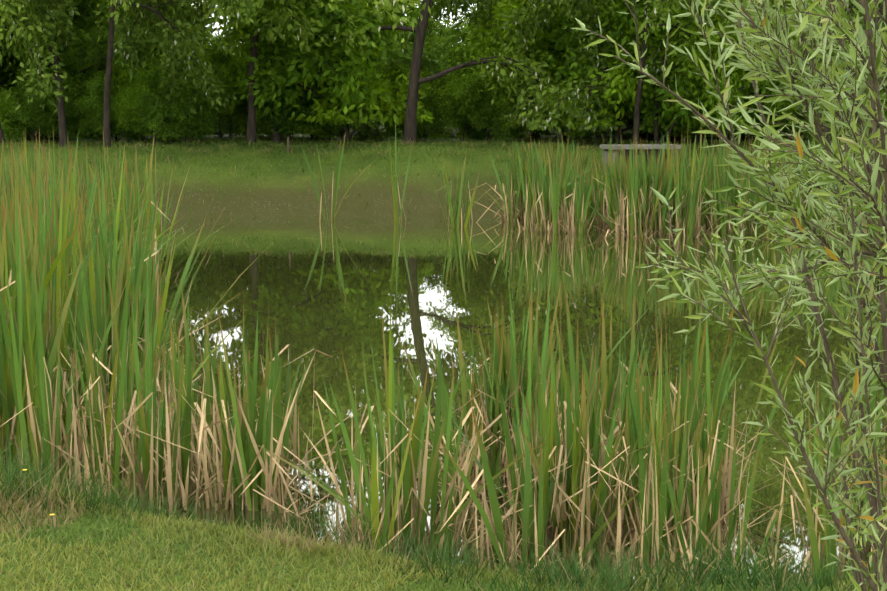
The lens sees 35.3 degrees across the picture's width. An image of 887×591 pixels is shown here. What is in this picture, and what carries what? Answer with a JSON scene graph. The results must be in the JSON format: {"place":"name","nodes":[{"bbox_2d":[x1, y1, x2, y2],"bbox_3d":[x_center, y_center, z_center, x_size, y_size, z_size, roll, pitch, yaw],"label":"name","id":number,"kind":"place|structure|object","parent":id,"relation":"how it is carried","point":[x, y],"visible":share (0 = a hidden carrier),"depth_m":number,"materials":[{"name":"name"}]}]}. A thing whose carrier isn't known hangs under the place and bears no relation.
{"place":"outdoors","nodes":[
{"label":"outdoors","id":0,"kind":"place"},
{"bbox_2d":[191,1,476,45],"label":"sky","id":1,"kind":"structure","parent":0,"point":[216,24],"materials":[{"name":"white"}]},
{"bbox_2d":[0,122,886,590],"bbox_3d":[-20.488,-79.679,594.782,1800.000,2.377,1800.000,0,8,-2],"label":"ground","id":2,"kind":"structure","parent":0,"point":[290,182],"depth_m":27.35,"materials":[{"name":"green plant"}]},
{"bbox_2d":[0,70,20,108],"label":"tree","id":3,"kind":"object","parent":2,"relation":"on","point":[5,72],"visible":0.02,"depth_m":37.37,"materials":[{"name":"green plant"}]},
{"bbox_2d":[0,96,22,137],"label":"bush","id":4,"kind":"object","parent":2,"relation":"on","point":[3,122],"visible":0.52,"depth_m":31.73,"materials":[{"name":"green plant"}]},
{"bbox_2d":[0,70,58,141],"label":"bush","id":5,"kind":"object","parent":2,"relation":"on","point":[25,113],"visible":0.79,"depth_m":32.09,"materials":[{"name":"green plant"}]},
{"bbox_2d":[23,469,54,545],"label":"dandelions","id":6,"kind":"object","parent":2,"relation":"on","point":[49,514],"visible":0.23,"depth_m":5.58,"materials":[{"name":"yellow"}]},
{"bbox_2d":[0,0,79,142],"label":"locust tree","id":7,"kind":"object","parent":2,"relation":"on","point":[16,37],"visible":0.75,"depth_m":28.97,"materials":[{"name":"green plant"}]},
{"bbox_2d":[4,57,80,142],"bbox_3d":[-9.495,-4.600,33.259,1.730,2.166,2.077,4,9,28],"label":"bush","id":8,"kind":"object","parent":2,"relation":"on","point":[66,91],"visible":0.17,"depth_m":32.91,"materials":[{"name":"green plant"}]},
{"bbox_2d":[26,69,95,142],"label":"bush","id":9,"kind":"object","parent":2,"relation":"on","point":[69,111],"visible":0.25,"depth_m":33.12,"materials":[{"name":"green plant"}]},
{"bbox_2d":[19,0,123,114],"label":"tree","id":10,"kind":"object","parent":2,"relation":"on","point":[105,31],"visible":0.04,"depth_m":39.16,"materials":[{"name":"green plant"}]},
{"bbox_2d":[29,0,135,134],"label":"locust tree","id":11,"kind":"object","parent":2,"relation":"on","point":[125,16],"visible":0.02,"depth_m":44.39,"materials":[{"name":"green plant"}]},
{"bbox_2d":[0,0,169,125],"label":"tree","id":12,"kind":"object","parent":2,"relation":"on","point":[80,22],"visible":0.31,"depth_m":35.85,"materials":[{"name":"green plant"}]},
{"bbox_2d":[0,29,179,139],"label":"locust tree","id":13,"kind":"object","parent":2,"relation":"on","point":[99,69],"depth_m":37.67,"materials":[{"name":"green plant"}]},
{"bbox_2d":[74,76,120,140],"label":"bush","id":14,"kind":"object","parent":2,"relation":"on","point":[99,137],"visible":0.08,"depth_m":35.27,"materials":[{"name":"green plant"}]},
{"bbox_2d":[72,72,145,142],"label":"bush","id":15,"kind":"object","parent":2,"relation":"on","point":[93,103],"visible":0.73,"depth_m":32.53,"materials":[{"name":"green plant"}]},
{"bbox_2d":[77,55,140,141],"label":"bush","id":16,"kind":"object","parent":2,"relation":"on","point":[116,68],"visible":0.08,"depth_m":34.31,"materials":[{"name":"green plant"}]},
{"bbox_2d":[82,79,144,141],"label":"bush","id":17,"kind":"object","parent":2,"relation":"on","point":[115,125],"visible":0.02,"depth_m":35.13,"materials":[{"name":"green plant"}]},
{"bbox_2d":[0,201,235,487],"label":"dead reed stems","id":18,"kind":"object","parent":2,"relation":"on","point":[53,438],"visible":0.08,"depth_m":7.85,"materials":[{"name":"beige plant"}]},
{"bbox_2d":[0,127,248,483],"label":"reeds","id":19,"kind":"object","parent":2,"relation":"on","point":[46,225],"visible":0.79,"depth_m":8.88,"materials":[{"name":"green plant"}]},
{"bbox_2d":[111,69,141,140],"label":"bush","id":20,"kind":"object","parent":2,"relation":"on","point":[116,81],"visible":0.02,"depth_m":35.27,"materials":[{"name":"green plant"}]},
{"bbox_2d":[0,0,261,147],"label":"locust tree","id":21,"kind":"object","parent":2,"relation":"on","point":[31,34],"visible":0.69,"depth_m":29.72,"materials":[{"name":"green plant"}]},
{"bbox_2d":[24,0,256,147],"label":"locust tree","id":22,"kind":"object","parent":2,"relation":"on","point":[127,46],"visible":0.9,"depth_m":29.69,"materials":[{"name":"green plant"}]},
{"bbox_2d":[110,65,186,143],"bbox_3d":[-6.811,-4.378,32.362,1.841,1.924,1.629,-5,9,-34],"label":"bush","id":23,"kind":"object","parent":2,"relation":"on","point":[127,116],"visible":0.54,"depth_m":31.92,"materials":[{"name":"green plant"}]},
{"bbox_2d":[128,60,169,137],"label":"bush","id":24,"kind":"object","parent":2,"relation":"on","point":[151,134],"visible":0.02,"depth_m":35.38,"materials":[{"name":"green plant"}]},
{"bbox_2d":[126,61,209,143],"bbox_3d":[-6.372,-4.422,32.259,1.973,2.058,1.644,-6,10,-39],"label":"bush","id":25,"kind":"object","parent":2,"relation":"on","point":[150,123],"visible":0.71,"depth_m":31.82,"materials":[{"name":"green plant"}]},
{"bbox_2d":[126,55,212,141],"bbox_3d":[-6.538,-4.685,33.503,2.084,2.173,1.735,-1,8,-4],"label":"bush","id":26,"kind":"object","parent":2,"relation":"on","point":[152,64],"depth_m":33.15,"materials":[{"name":"green plant"}]},
{"bbox_2d":[154,20,209,76],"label":"tree","id":27,"kind":"object","parent":2,"relation":"on","point":[155,58],"visible":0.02,"depth_m":64.70,"materials":[{"name":"green plant"}]},
{"bbox_2d":[158,70,222,142],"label":"bush","id":28,"kind":"object","parent":2,"relation":"on","point":[185,114],"visible":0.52,"depth_m":32.15,"materials":[{"name":"green plant"}]},
{"bbox_2d":[190,21,218,45],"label":"tree","id":29,"kind":"object","parent":2,"relation":"on","point":[203,34],"visible":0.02,"depth_m":67.48,"materials":[{"name":"green plant"}]},
{"bbox_2d":[182,46,247,140],"bbox_3d":[-5.364,-4.730,33.069,1.954,2.308,2.208,0,8,1],"label":"bush","id":30,"kind":"object","parent":2,"relation":"on","point":[241,114],"visible":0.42,"depth_m":32.43,"materials":[{"name":"green plant"}]},
{"bbox_2d":[184,27,245,69],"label":"tree","id":31,"kind":"object","parent":2,"relation":"on","point":[221,47],"depth_m":62.80,"materials":[{"name":"green plant"}]},
{"bbox_2d":[193,67,247,137],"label":"bush","id":32,"kind":"object","parent":2,"relation":"on","point":[230,125],"visible":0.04,"depth_m":33.80,"materials":[{"name":"green plant"}]},
{"bbox_2d":[206,24,240,53],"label":"tree","id":33,"kind":"object","parent":2,"relation":"on","point":[220,36],"visible":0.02,"depth_m":72.49,"materials":[{"name":"green plant"}]},
{"bbox_2d":[183,37,271,139],"bbox_3d":[-5.240,-4.973,33.888,2.234,2.638,2.524,-5,9,-30],"label":"tree","id":34,"kind":"object","parent":2,"relation":"on","point":[261,127],"visible":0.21,"depth_m":33.57,"materials":[{"name":"green plant"}]},
{"bbox_2d":[121,0,372,143],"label":"locust tree","id":35,"kind":"object","parent":2,"relation":"on","point":[173,79],"visible":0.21,"depth_m":31.18,"materials":[{"name":"green plant"}]},
{"bbox_2d":[194,0,377,144],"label":"locust tree","id":36,"kind":"object","parent":2,"relation":"on","point":[285,15],"visible":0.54,"depth_m":29.52,"materials":[{"name":"green plant"}]},
{"bbox_2d":[287,137,288,152],"bbox_3d":[-3.305,-3.153,29.591,0.058,0.422,0.062,0,8,-2],"label":"wooden stake","id":37,"kind":"object","parent":2,"relation":"on","point":[287,144],"visible":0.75,"depth_m":29.56,"materials":[{"name":"brown wood"}]},
{"bbox_2d":[257,59,326,141],"bbox_3d":[-3.653,-4.619,33.161,1.706,2.136,2.048,-4,9,-27],"label":"bush","id":38,"kind":"object","parent":2,"relation":"on","point":[281,122],"visible":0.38,"depth_m":32.67,"materials":[{"name":"green plant"}]},
{"bbox_2d":[181,0,415,139],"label":"locust tree","id":39,"kind":"object","parent":2,"relation":"on","point":[393,43],"visible":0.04,"depth_m":37.09,"materials":[{"name":"green plant"}]},
{"bbox_2d":[282,71,342,140],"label":"bush","id":40,"kind":"object","parent":2,"relation":"on","point":[307,130],"visible":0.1,"depth_m":32.97,"materials":[{"name":"green plant"}]},
{"bbox_2d":[204,4,434,139],"bbox_3d":[-2.944,-6.936,33.761,5.786,6.834,6.539,0,8,-3],"label":"tree","id":41,"kind":"object","parent":2,"relation":"on","point":[380,85],"visible":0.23,"depth_m":31.94,"materials":[{"name":"green plant"}]},
{"bbox_2d":[230,0,434,141],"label":"tree","id":42,"kind":"object","parent":2,"relation":"on","point":[274,90],"visible":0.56,"depth_m":30.94,"materials":[{"name":"green plant"}]},
{"bbox_2d":[313,73,368,142],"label":"bush","id":43,"kind":"object","parent":2,"relation":"on","point":[331,134],"visible":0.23,"depth_m":33.12,"materials":[{"name":"green plant"}]},
{"bbox_2d":[313,61,371,135],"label":"bush","id":44,"kind":"object","parent":2,"relation":"on","point":[339,128],"visible":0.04,"depth_m":33.96,"materials":[{"name":"green plant"}]},
{"bbox_2d":[369,52,386,70],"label":"tree","id":45,"kind":"object","parent":2,"relation":"on","point":[380,59],"depth_m":65.10,"materials":[{"name":"green plant"}]},
{"bbox_2d":[368,83,403,139],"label":"bush","id":46,"kind":"object","parent":2,"relation":"on","point":[391,132],"visible":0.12,"depth_m":35.13,"materials":[{"name":"green plant"}]},
{"bbox_2d":[351,61,424,141],"bbox_3d":[-1.328,-4.568,33.458,1.753,2.071,1.981,-2,8,-14],"label":"bush","id":47,"kind":"object","parent":2,"relation":"on","point":[371,135],"visible":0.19,"depth_m":33.56,"materials":[{"name":"green plant"}]},
{"bbox_2d":[378,35,430,79],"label":"tree","id":48,"kind":"object","parent":2,"relation":"on","point":[395,60],"depth_m":68.15,"materials":[{"name":"green plant"}]},
{"bbox_2d":[400,71,430,134],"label":"bush","id":49,"kind":"object","parent":2,"relation":"on","point":[423,86],"visible":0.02,"depth_m":42.80,"materials":[{"name":"green plant"}]},
{"bbox_2d":[402,70,442,127],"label":"bush","id":50,"kind":"object","parent":2,"relation":"on","point":[424,74],"visible":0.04,"depth_m":41.35,"materials":[{"name":"green plant"}]},
{"bbox_2d":[381,5,466,90],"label":"tree","id":51,"kind":"object","parent":2,"relation":"on","point":[426,61],"visible":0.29,"depth_m":67.09,"materials":[{"name":"green plant"}]},
{"bbox_2d":[287,0,564,144],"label":"locust tree","id":52,"kind":"object","parent":2,"relation":"on","point":[410,125],"visible":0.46,"depth_m":30.83,"materials":[{"name":"green plant"}]},
{"bbox_2d":[406,14,449,43],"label":"tree","id":53,"kind":"object","parent":2,"relation":"on","point":[432,35],"visible":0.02,"depth_m":72.88,"materials":[{"name":"green plant"}]},
{"bbox_2d":[417,87,445,141],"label":"bush","id":54,"kind":"object","parent":2,"relation":"on","point":[423,132],"visible":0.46,"depth_m":33.51,"materials":[{"name":"green plant"}]},
{"bbox_2d":[0,132,881,215],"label":"bank grass","id":55,"kind":"structure","parent":2,"relation":"on","point":[234,141],"depth_m":30.39,"materials":[{"name":"green plant"}]},
{"bbox_2d":[0,470,882,590],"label":"lawn grass","id":56,"kind":"structure","parent":2,"relation":"on","point":[234,535],"depth_m":5.50,"materials":[{"name":"green plant"}]},
{"bbox_2d":[0,423,883,590],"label":"edge grass","id":57,"kind":"structure","parent":2,"relation":"on","point":[576,573],"depth_m":5.48,"materials":[{"name":"green plant"}]},
{"bbox_2d":[427,23,466,47],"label":"tree","id":58,"kind":"object","parent":2,"relation":"on","point":[439,33],"depth_m":72.52,"materials":[{"name":"green plant"}]},
{"bbox_2d":[13,244,886,582],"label":"reeds","id":59,"kind":"object","parent":2,"relation":"on","point":[503,358],"visible":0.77,"depth_m":6.63,"materials":[{"name":"green plant"}]},
{"bbox_2d":[423,13,478,92],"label":"tree","id":60,"kind":"object","parent":2,"relation":"on","point":[453,30],"visible":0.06,"depth_m":68.44,"materials":[{"name":"green plant"}]},
{"bbox_2d":[21,303,886,584],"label":"dead reed stems","id":61,"kind":"object","parent":2,"relation":"on","point":[476,485],"visible":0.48,"depth_m":6.76,"materials":[{"name":"beige plant"}]},
{"bbox_2d":[440,44,480,81],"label":"tree","id":62,"kind":"object","parent":2,"relation":"on","point":[450,66],"depth_m":66.57,"materials":[{"name":"green plant"}]},
{"bbox_2d":[428,72,497,140],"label":"bush","id":63,"kind":"object","parent":2,"relation":"on","point":[479,117],"visible":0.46,"depth_m":33.28,"materials":[{"name":"green plant"}]},
{"bbox_2d":[433,30,494,81],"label":"tree","id":64,"kind":"object","parent":2,"relation":"on","point":[448,63],"depth_m":64.45,"materials":[{"name":"green plant"}]},
{"bbox_2d":[438,59,497,140],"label":"bush","id":65,"kind":"object","parent":2,"relation":"on","point":[459,135],"visible":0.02,"depth_m":34.79,"materials":[{"name":"green plant"}]},
{"bbox_2d":[439,68,498,140],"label":"bush","id":66,"kind":"object","parent":2,"relation":"on","point":[455,122],"visible":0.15,"depth_m":33.47,"materials":[{"name":"green plant"}]},
{"bbox_2d":[458,2,490,47],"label":"locust tree","id":67,"kind":"object","parent":2,"relation":"on","point":[469,29],"depth_m":59.83,"materials":[{"name":"green plant"}]},
{"bbox_2d":[453,0,499,54],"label":"locust tree","id":68,"kind":"object","parent":2,"relation":"on","point":[476,6],"depth_m":47.25,"materials":[{"name":"green plant"}]},
{"bbox_2d":[432,42,531,141],"bbox_3d":[0.924,-4.815,33.569,2.432,2.542,2.152,-3,8,-19],"label":"bush","id":69,"kind":"object","parent":2,"relation":"on","point":[457,90],"visible":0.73,"depth_m":33.03,"materials":[{"name":"green plant"}]},
{"bbox_2d":[460,110,503,140],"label":"bush","id":70,"kind":"object","parent":2,"relation":"on","point":[478,135],"visible":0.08,"depth_m":33.99,"materials":[{"name":"green plant"}]},
{"bbox_2d":[405,0,583,138],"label":"locust tree","id":71,"kind":"object","parent":2,"relation":"on","point":[439,6],"visible":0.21,"depth_m":34.03,"materials":[{"name":"green plant"}]},
{"bbox_2d":[429,0,559,94],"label":"locust tree","id":72,"kind":"object","parent":2,"relation":"on","point":[434,14],"depth_m":49.37,"materials":[{"name":"green plant"}]},
{"bbox_2d":[467,84,525,139],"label":"tree","id":73,"kind":"object","parent":2,"relation":"on","point":[501,132],"visible":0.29,"depth_m":33.08,"materials":[{"name":"green plant"}]},
{"bbox_2d":[473,65,540,139],"bbox_3d":[1.514,-4.689,33.890,2.074,2.167,1.835,-8,11,-44],"label":"tree","id":74,"kind":"object","parent":2,"relation":"on","point":[500,101],"visible":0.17,"depth_m":33.26,"materials":[{"name":"green plant"}]},
{"bbox_2d":[451,0,625,141],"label":"tree","id":75,"kind":"object","parent":2,"relation":"on","point":[484,46],"visible":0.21,"depth_m":32.67,"materials":[{"name":"green plant"}]},
{"bbox_2d":[522,93,556,137],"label":"tree","id":76,"kind":"object","parent":2,"relation":"on","point":[543,132],"visible":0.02,"depth_m":35.78,"materials":[{"name":"green plant"}]},
{"bbox_2d":[485,0,633,137],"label":"tree","id":77,"kind":"object","parent":2,"relation":"on","point":[562,77],"depth_m":37.28,"materials":[{"name":"green plant"}]},
{"bbox_2d":[466,0,653,136],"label":"locust tree","id":78,"kind":"object","parent":2,"relation":"on","point":[479,9],"depth_m":40.63,"materials":[{"name":"green plant"}]},
{"bbox_2d":[480,130,718,238],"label":"reeds","id":79,"kind":"object","parent":2,"relation":"on","point":[629,174],"visible":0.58,"depth_m":22.68,"materials":[{"name":"green plant"}]},
{"bbox_2d":[576,84,628,137],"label":"tree","id":80,"kind":"object","parent":2,"relation":"on","point":[602,132],"depth_m":35.15,"materials":[{"name":"green plant"}]},
{"bbox_2d":[581,75,633,138],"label":"tree","id":81,"kind":"object","parent":2,"relation":"on","point":[613,133],"visible":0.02,"depth_m":34.46,"materials":[{"name":"green plant"}]},
{"bbox_2d":[488,0,732,141],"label":"tree","id":82,"kind":"object","parent":2,"relation":"on","point":[626,81],"visible":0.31,"depth_m":30.96,"materials":[{"name":"green plant"}]},
{"bbox_2d":[563,63,676,143],"bbox_3d":[4.107,-4.726,31.832,2.579,2.695,2.282,5,10,35],"label":"tree","id":83,"kind":"object","parent":2,"relation":"on","point":[643,105],"visible":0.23,"depth_m":31.43,"materials":[{"name":"green plant"}]},
{"bbox_2d":[494,0,774,143],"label":"locust tree","id":84,"kind":"object","parent":2,"relation":"on","point":[537,18],"visible":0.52,"depth_m":30.05,"materials":[{"name":"green plant"}]},
{"bbox_2d":[600,144,680,174],"bbox_3d":[3.967,-2.733,28.026,1.500,0.600,0.690,-2,8,-13],"label":"bench","id":85,"kind":"object","parent":2,"relation":"on","point":[614,147],"visible":0.31,"depth_m":28.05,"materials":[{"name":"wood"}]},
{"bbox_2d":[560,0,736,135],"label":"tree","id":86,"kind":"object","parent":2,"relation":"on","point":[685,28],"depth_m":34.33,"materials":[{"name":"green plant"}]},
{"bbox_2d":[632,108,677,137],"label":"tree","id":87,"kind":"object","parent":2,"relation":"on","point":[663,133],"visible":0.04,"depth_m":33.94,"materials":[{"name":"green plant"}]},
{"bbox_2d":[542,0,769,143],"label":"tree","id":88,"kind":"object","parent":2,"relation":"on","point":[682,88],"visible":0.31,"depth_m":30.41,"materials":[{"name":"green plant"}]},
{"bbox_2d":[639,62,709,140],"bbox_3d":[5.522,-4.746,33.374,1.970,2.327,2.226,1,8,8],"label":"tree","id":89,"kind":"object","parent":2,"relation":"on","point":[679,134],"visible":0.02,"depth_m":32.73,"materials":[{"name":"green plant"}]},
{"bbox_2d":[522,0,886,145],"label":"locust tree","id":90,"kind":"object","parent":2,"relation":"on","point":[555,112],"visible":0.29,"depth_m":30.73,"materials":[{"name":"green plant"}]},
{"bbox_2d":[570,0,886,590],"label":"willow tree","id":91,"kind":"object","parent":2,"relation":"on","point":[854,97],"visible":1,"depth_m":3.97,"materials":[{"name":"green plant"}]},
{"bbox_2d":[635,0,827,143],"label":"tree","id":92,"kind":"object","parent":2,"relation":"on","point":[736,75],"visible":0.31,"depth_m":29.21,"materials":[{"name":"green plant"}]},
{"bbox_2d":[709,80,769,139],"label":"tree","id":93,"kind":"object","parent":2,"relation":"on","point":[753,115],"visible":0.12,"depth_m":32.58,"materials":[{"name":"green plant"}]},
{"bbox_2d":[642,129,885,244],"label":"reeds","id":94,"kind":"object","parent":2,"relation":"on","point":[722,179],"visible":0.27,"depth_m":22.50,"materials":[{"name":"green plant"}]},
{"bbox_2d":[743,73,803,137],"bbox_3d":[8.285,-4.614,34.024,1.902,1.984,1.585,-1,8,-5],"label":"tree","id":95,"kind":"object","parent":2,"relation":"on","point":[776,112],"visible":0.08,"depth_m":33.70,"materials":[{"name":"green plant"}]},
{"bbox_2d":[775,86,826,141],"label":"tree","id":96,"kind":"object","parent":2,"relation":"on","point":[785,129],"visible":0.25,"depth_m":31.95,"materials":[{"name":"green plant"}]},
{"bbox_2d":[774,59,848,138],"bbox_3d":[8.924,-4.630,33.213,1.856,2.192,2.098,6,10,38],"label":"tree","id":97,"kind":"object","parent":2,"relation":"on","point":[798,125],"visible":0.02,"depth_m":33.05,"materials":[{"name":"green plant"}]},
{"bbox_2d":[752,0,883,136],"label":"locust tree","id":98,"kind":"object","parent":2,"relation":"on","point":[880,10],"visible":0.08,"depth_m":30.73,"materials":[{"name":"green plant"}]},
{"bbox_2d":[761,0,886,140],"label":"tree","id":99,"kind":"object","parent":2,"relation":"on","point":[832,52],"depth_m":35.07,"materials":[{"name":"green plant"}]},
{"bbox_2d":[807,76,851,138],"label":"tree","id":100,"kind":"object","parent":2,"relation":"on","point":[825,116],"depth_m":31.93,"materials":[{"name":"green plant"}]},
{"bbox_2d":[813,0,886,55],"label":"locust tree","id":101,"kind":"object","parent":2,"relation":"on","point":[882,26],"visible":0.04,"depth_m":31.25,"materials":[{"name":"green plant"}]},
{"bbox_2d":[820,56,884,136],"bbox_3d":[9.551,-4.791,33.193,2.077,2.453,2.347,6,10,35],"label":"tree","id":102,"kind":"object","parent":2,"relation":"on","point":[860,88],"visible":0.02,"depth_m":32.98,"materials":[{"name":"green plant"}]},
{"bbox_2d":[843,50,886,92],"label":"tree","id":103,"kind":"object","parent":2,"relation":"on","point":[878,83],"visible":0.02,"depth_m":35.65,"materials":[{"name":"green plant"}]},
{"bbox_2d":[850,89,886,136],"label":"tree","id":104,"kind":"object","parent":2,"relation":"on","point":[883,92],"visible":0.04,"depth_m":33.46,"materials":[{"name":"green plant"}]},
{"bbox_2d":[3,217,886,585],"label":"pond water","id":105,"kind":"structure","parent":0,"point":[349,283],"depth_m":13.53,"materials":[{"name":"green liquid"}]},
{"bbox_2d":[300,115,493,227],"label":"reed shoots","id":106,"kind":"object","parent":105,"relation":"in","point":[457,213],"visible":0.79,"depth_m":24.60,"materials":[{"name":"green plant"}]},
{"bbox_2d":[319,182,494,227],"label":"dead reed stems","id":107,"kind":"object","parent":105,"relation":"in","point":[403,208],"visible":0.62,"depth_m":24.75,"materials":[{"name":"plant"}]},
{"bbox_2d":[471,170,729,240],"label":"dead reed stems","id":108,"kind":"object","parent":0,"point":[618,226],"visible":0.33,"depth_m":22.47,"materials":[{"name":"beige plant"}]},
{"bbox_2d":[686,164,883,246],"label":"dead reed stems","id":109,"kind":"object","parent":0,"point":[728,218],"visible":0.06,"depth_m":22.38,"materials":[{"name":"beige plant"}]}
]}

